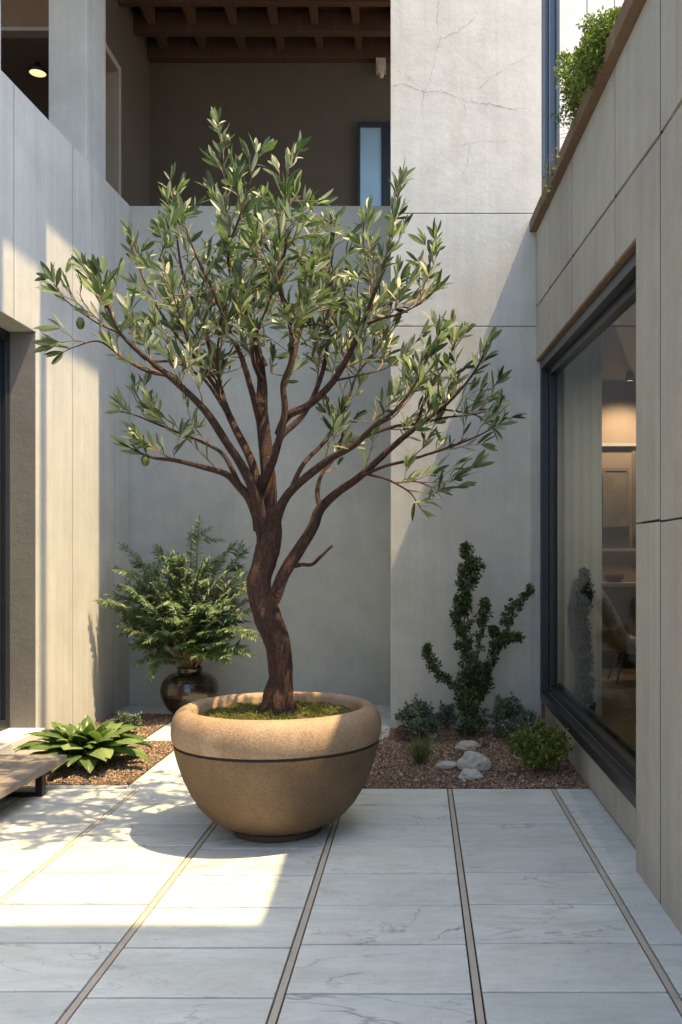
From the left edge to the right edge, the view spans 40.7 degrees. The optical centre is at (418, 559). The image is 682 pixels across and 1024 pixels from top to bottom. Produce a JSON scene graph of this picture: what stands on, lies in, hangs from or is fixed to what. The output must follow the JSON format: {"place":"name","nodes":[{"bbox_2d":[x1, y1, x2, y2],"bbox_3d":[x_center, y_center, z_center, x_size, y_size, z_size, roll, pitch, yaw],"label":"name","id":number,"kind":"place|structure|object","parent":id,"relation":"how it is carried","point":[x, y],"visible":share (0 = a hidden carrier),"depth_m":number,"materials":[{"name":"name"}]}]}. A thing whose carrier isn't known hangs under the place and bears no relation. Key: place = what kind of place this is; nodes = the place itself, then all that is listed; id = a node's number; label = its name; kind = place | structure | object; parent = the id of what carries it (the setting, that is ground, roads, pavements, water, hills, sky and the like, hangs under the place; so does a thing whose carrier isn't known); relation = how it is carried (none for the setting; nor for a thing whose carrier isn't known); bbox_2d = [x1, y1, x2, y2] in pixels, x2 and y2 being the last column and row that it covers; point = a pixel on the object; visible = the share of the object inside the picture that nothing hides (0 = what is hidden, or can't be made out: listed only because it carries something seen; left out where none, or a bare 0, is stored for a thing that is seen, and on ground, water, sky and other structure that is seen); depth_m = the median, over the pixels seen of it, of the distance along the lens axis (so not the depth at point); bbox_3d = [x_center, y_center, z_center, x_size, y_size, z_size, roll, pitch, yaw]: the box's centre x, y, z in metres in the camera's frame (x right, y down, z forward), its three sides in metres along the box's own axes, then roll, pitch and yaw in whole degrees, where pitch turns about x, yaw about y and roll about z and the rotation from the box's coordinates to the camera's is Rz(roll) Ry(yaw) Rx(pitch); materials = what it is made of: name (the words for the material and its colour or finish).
{"place":"outdoors","nodes":[
{"label":"outdoors","id":0,"kind":"place"},
{"bbox_2d":[115,705,390,789],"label":"path","id":1,"kind":"structure","parent":0,"point":[164,773],"depth_m":6.77,"materials":[{"name":"stone"}]},
{"bbox_2d":[160,666,218,713],"bbox_3d":[-2.191,1.261,8.750,0.552,0.478,0.552,0,0,0],"label":"vase","id":2,"kind":"object","parent":1,"relation":"on","point":[180,688],"visible":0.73,"depth_m":8.55,"materials":[{"name":"ceramic"}]},
{"bbox_2d":[90,515,260,683],"bbox_3d":[-2.216,0.344,8.633,1.536,1.555,1.316,0,0,0],"label":"feathery shrub","id":3,"kind":"object","parent":2,"relation":"in","point":[181,619],"visible":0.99,"depth_m":8.55,"materials":[{"name":"green plant"}]},
{"bbox_2d":[0,789,681,1023],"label":"patio","id":4,"kind":"structure","parent":0,"point":[211,941],"depth_m":3.85,"materials":[{"name":"stone"}]},
{"bbox_2d":[0,755,66,798],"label":"bench","id":5,"kind":"object","parent":4,"relation":"on","point":[17,772],"visible":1,"depth_m":5.76,"materials":[{"name":"wood"}]},
{"bbox_2d":[170,692,380,842],"bbox_3d":[-0.785,1.153,5.090,1.154,0.694,1.154,0,0,0],"label":"planter","id":6,"kind":"object","parent":4,"relation":"on","point":[248,772],"visible":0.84,"depth_m":4.66,"materials":[{"name":"stone"}]},
{"bbox_2d":[32,107,525,715],"bbox_3d":[-0.672,-0.847,5.198,2.554,3.477,1.881,0,0,0],"label":"olive tree","id":7,"kind":"object","parent":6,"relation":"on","point":[336,303],"visible":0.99,"depth_m":4.97,"materials":[{"name":"green plant"}]},
{"bbox_2d":[55,727,679,1023],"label":"paving bedding","id":8,"kind":"object","parent":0,"point":[459,893],"visible":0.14,"depth_m":3.99,"materials":[{"name":"brown gravel"}]},
{"bbox_2d":[0,69,129,754],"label":"courtyard wall","id":9,"kind":"structure","parent":8,"relation":"on","point":[64,509],"depth_m":7.57,"materials":[{"name":"concrete"}]},
{"bbox_2d":[0,0,0,68],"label":"column","id":10,"kind":"structure","parent":9,"relation":"on","point":[0,34],"depth_m":6.57,"materials":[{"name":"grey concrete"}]},
{"bbox_2d":[1,0,48,119],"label":"side room","id":11,"kind":"object","parent":9,"relation":"on","point":[24,35],"depth_m":9.77,"materials":[{"name":"brown wood"}]},
{"bbox_2d":[28,62,47,77],"bbox_3d":[-4.167,-5.371,10.000,0.200,0.124,0.200,0,0,0],"label":"ceiling lamp","id":12,"kind":"object","parent":11,"relation":"attached to","point":[37,69],"visible":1,"depth_m":9.96,"materials":[{"name":"black metal"}]},
{"bbox_2d":[49,0,105,179],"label":"column","id":13,"kind":"structure","parent":9,"relation":"on","point":[77,74],"depth_m":8.27,"materials":[{"name":"grey concrete"}]},
{"bbox_2d":[19,785,127,789],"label":"kerb","id":14,"kind":"structure","parent":8,"relation":"on","point":[31,787],"depth_m":6.04,"materials":[{"name":"concrete"}]},
{"bbox_2d":[26,713,173,785],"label":"gravel","id":15,"kind":"structure","parent":8,"relation":"on","point":[126,771],"depth_m":6.68,"materials":[{"name":"brown gravel"}]},
{"bbox_2d":[13,715,152,772],"bbox_3d":[-2.441,1.329,6.701,0.970,0.341,0.948,0,0,-20],"label":"leafy plant","id":16,"kind":"object","parent":15,"relation":"on","point":[85,741],"visible":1,"depth_m":6.54,"materials":[{"name":"green plant"}]},
{"bbox_2d":[110,710,141,733],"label":"shrub","id":17,"kind":"object","parent":15,"relation":"on","point":[128,718],"visible":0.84,"depth_m":7.87,"materials":[{"name":"green plant"}]},
{"bbox_2d":[130,206,390,704],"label":"parapet wall","id":18,"kind":"structure","parent":8,"relation":"on","point":[334,605],"depth_m":9.50,"materials":[{"name":"grey concrete"}]},
{"bbox_2d":[0,789,681,1023],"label":"stone inlay","id":19,"kind":"object","parent":8,"relation":"on","point":[282,990],"visible":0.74,"depth_m":3.85,"materials":[{"name":"stone"}]},
{"bbox_2d":[391,0,540,728],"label":"tower wall","id":20,"kind":"structure","parent":8,"relation":"on","point":[466,108],"depth_m":8.18,"materials":[{"name":"grey concrete"}]},
{"bbox_2d":[106,0,390,205],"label":"room","id":21,"kind":"object","parent":20,"relation":"attached to","point":[284,73],"visible":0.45,"depth_m":11.99,"materials":[{"name":"paint"}]},
{"bbox_2d":[357,122,390,205],"bbox_3d":[-0.250,-4.510,11.964,1.100,2.420,0.068,0,0,0],"label":"window frame","id":22,"kind":"structure","parent":21,"relation":"in","point":[373,138],"depth_m":11.97,"materials":[{"name":"black metal"}]},
{"bbox_2d":[376,58,385,77],"bbox_3d":[-0.492,-6.385,11.898,0.125,0.270,0.195,0,0,0],"label":"wall light","id":23,"kind":"object","parent":21,"relation":"attached to","point":[381,67],"visible":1,"depth_m":11.86,"materials":[{"name":"white plastic"}]},
{"bbox_2d":[541,0,623,193],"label":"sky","id":24,"kind":"structure","parent":20,"relation":"attached to","point":[560,30],"depth_m":8.20,"materials":[{"name":"stone"}]},
{"bbox_2d":[541,0,558,193],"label":"window frame","id":25,"kind":"structure","parent":24,"relation":"in","point":[549,8],"depth_m":8.23,"materials":[{"name":"blue metal"}]},
{"bbox_2d":[363,727,588,789],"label":"gravel","id":26,"kind":"structure","parent":0,"point":[506,766],"depth_m":6.55,"materials":[{"name":"brown gravel"}]},
{"bbox_2d":[393,720,411,740],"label":"shrub","id":27,"kind":"object","parent":26,"relation":"on","point":[405,730],"visible":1,"depth_m":7.58,"materials":[{"name":"green plant"}]},
{"bbox_2d":[393,693,441,737],"bbox_3d":[0.016,1.315,7.727,0.418,0.378,0.398,0,0,-30],"label":"shrub","id":28,"kind":"object","parent":26,"relation":"on","point":[422,715],"visible":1,"depth_m":7.68,"materials":[{"name":"green plant"}]},
{"bbox_2d":[399,731,437,763],"bbox_3d":[-0.002,1.371,6.747,0.284,0.257,0.279,0,0,10],"label":"grass tuft","id":29,"kind":"object","parent":26,"relation":"on","point":[420,755],"visible":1,"depth_m":6.72,"materials":[{"name":"green plant"}]},
{"bbox_2d":[427,732,437,737],"bbox_3d":[0.116,1.479,7.737,0.090,0.047,0.077,0,0,0],"label":"stone","id":30,"kind":"object","parent":26,"relation":"on","point":[432,735],"visible":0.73,"depth_m":7.72,"materials":[{"name":"grey stone"}]},
{"bbox_2d":[435,760,456,768],"bbox_3d":[0.202,1.479,6.621,0.162,0.045,0.128,0,0,16],"label":"stone","id":31,"kind":"object","parent":26,"relation":"on","point":[444,764],"visible":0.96,"depth_m":6.57,"materials":[{"name":"grey stone"}]},
{"bbox_2d":[434,700,458,729],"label":"shrub","id":32,"kind":"object","parent":26,"relation":"on","point":[452,717],"visible":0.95,"depth_m":8.11,"materials":[{"name":"green plant"}]},
{"bbox_2d":[455,740,480,749],"bbox_3d":[0.389,1.466,7.260,0.206,0.073,0.146,0,0,0],"label":"stone","id":33,"kind":"object","parent":26,"relation":"on","point":[467,745],"visible":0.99,"depth_m":7.21,"materials":[{"name":"grey stone"}]},
{"bbox_2d":[458,768,483,779],"bbox_3d":[0.352,1.470,6.287,0.146,0.064,0.139,0,0,-39],"label":"stone","id":34,"kind":"object","parent":26,"relation":"on","point":[470,774],"visible":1,"depth_m":6.26,"materials":[{"name":"grey stone"}]},
{"bbox_2d":[456,751,490,770],"bbox_3d":[0.395,1.439,6.581,0.254,0.132,0.190,0,0,0],"label":"stone","id":35,"kind":"object","parent":26,"relation":"on","point":[478,761],"visible":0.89,"depth_m":6.53,"materials":[{"name":"grey stone"}]},
{"bbox_2d":[420,540,535,735],"bbox_3d":[0.501,0.665,7.750,0.958,1.671,0.435,0,0,-21],"label":"upright shrub","id":36,"kind":"object","parent":26,"relation":"on","point":[469,695],"visible":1,"depth_m":7.70,"materials":[{"name":"green plant"}]},
{"bbox_2d":[477,741,489,747],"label":"grass tuft","id":37,"kind":"object","parent":26,"relation":"on","point":[485,745],"visible":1,"depth_m":7.31,"materials":[{"name":"green plant"}]},
{"bbox_2d":[486,691,541,735],"bbox_3d":[0.805,1.309,7.751,0.452,0.392,0.466,0,0,0],"label":"shrub","id":38,"kind":"object","parent":26,"relation":"on","point":[504,714],"visible":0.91,"depth_m":7.73,"materials":[{"name":"green plant"}]},
{"bbox_2d":[503,713,574,772],"bbox_3d":[0.846,1.301,6.466,0.495,0.406,0.468,0,0,0],"label":"shrub","id":39,"kind":"object","parent":26,"relation":"on","point":[540,755],"visible":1,"depth_m":6.38,"materials":[{"name":"green plant"}]},
{"bbox_3d":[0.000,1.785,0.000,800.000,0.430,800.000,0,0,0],"label":"ground","id":40,"kind":"structure","parent":0,"visible":0},
{"bbox_2d":[529,0,681,934],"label":"building","id":41,"kind":"structure","parent":40,"relation":"on","point":[605,223],"depth_m":4.56,"materials":[{"name":"grey concrete"}]},
{"bbox_2d":[549,334,601,715],"bbox_3d":[1.442,-0.500,8.430,0.485,3.880,0.038,0,0,0],"label":"curtain","id":42,"kind":"object","parent":41,"relation":"hanging from","point":[579,461],"visible":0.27,"depth_m":8.42,"materials":[{"name":"grey fabric"}]},
{"bbox_2d":[540,4,621,205],"bbox_3d":[1.058,-2.821,5.752,0.508,0.625,1.913,0,0,0],"label":"hanging shrub","id":43,"kind":"object","parent":41,"relation":"on","point":[588,54],"visible":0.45,"depth_m":5.12,"materials":[{"name":"green plant"}]},
{"bbox_2d":[540,250,643,808],"bbox_3d":[1.167,-0.262,6.298,0.165,3.020,3.745,0,0,0],"label":"window frame","id":44,"kind":"structure","parent":41,"relation":"in","point":[615,744],"depth_m":7.15,"materials":[{"name":"black metal"}]},
{"bbox_2d":[602,468,628,526],"bbox_3d":[2.680,-0.850,12.424,0.360,0.800,0.028,0,0,0],"label":"door","id":45,"kind":"structure","parent":41,"relation":"attached to","point":[615,497],"depth_m":12.42,"materials":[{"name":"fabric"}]},
{"bbox_2d":[602,582,635,667],"bbox_3d":[3.175,0.870,12.270,2.150,1.140,0.440,0,0,0],"label":"sideboard","id":46,"kind":"object","parent":41,"relation":"on","point":[623,601],"depth_m":12.10,"materials":[{"name":"black wood"}]},
{"bbox_2d":[604,574,624,582],"bbox_3d":[2.620,0.245,12.250,0.280,0.110,0.280,0,0,0],"label":"bowl","id":47,"kind":"object","parent":46,"relation":"on","point":[614,578],"visible":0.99,"depth_m":12.15,"materials":[{"name":"ceramic"}]},
{"bbox_2d":[602,674,635,700],"bbox_3d":[3.200,1.433,10.200,2.640,0.015,2.640,0,0,0],"label":"rug","id":48,"kind":"object","parent":41,"relation":"on","point":[625,688],"visible":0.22,"depth_m":10.22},
{"bbox_2d":[602,590,635,684],"bbox_3d":[2.399,0.885,10.700,0.857,1.120,0.597,0,0,0],"label":"armchair","id":49,"kind":"object","parent":48,"relation":"on","point":[621,641],"visible":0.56,"depth_m":10.51,"materials":[{"name":"brown fabric"}]},
{"bbox_2d":[625,372,634,381],"bbox_3d":[2.750,-2.384,11.900,0.120,0.112,0.120,0,0,0],"label":"downlight","id":50,"kind":"object","parent":41,"relation":"attached to","point":[629,376],"visible":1,"depth_m":11.86,"materials":[{"name":"black metal"}]},
{"bbox_2d":[632,451,638,533],"bbox_3d":[3.250,-0.915,12.424,0.700,1.130,0.028,0,0,0],"label":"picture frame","id":51,"kind":"object","parent":41,"relation":"attached to","point":[634,523],"visible":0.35,"depth_m":12.41,"materials":[{"name":"wood"}]}
]}

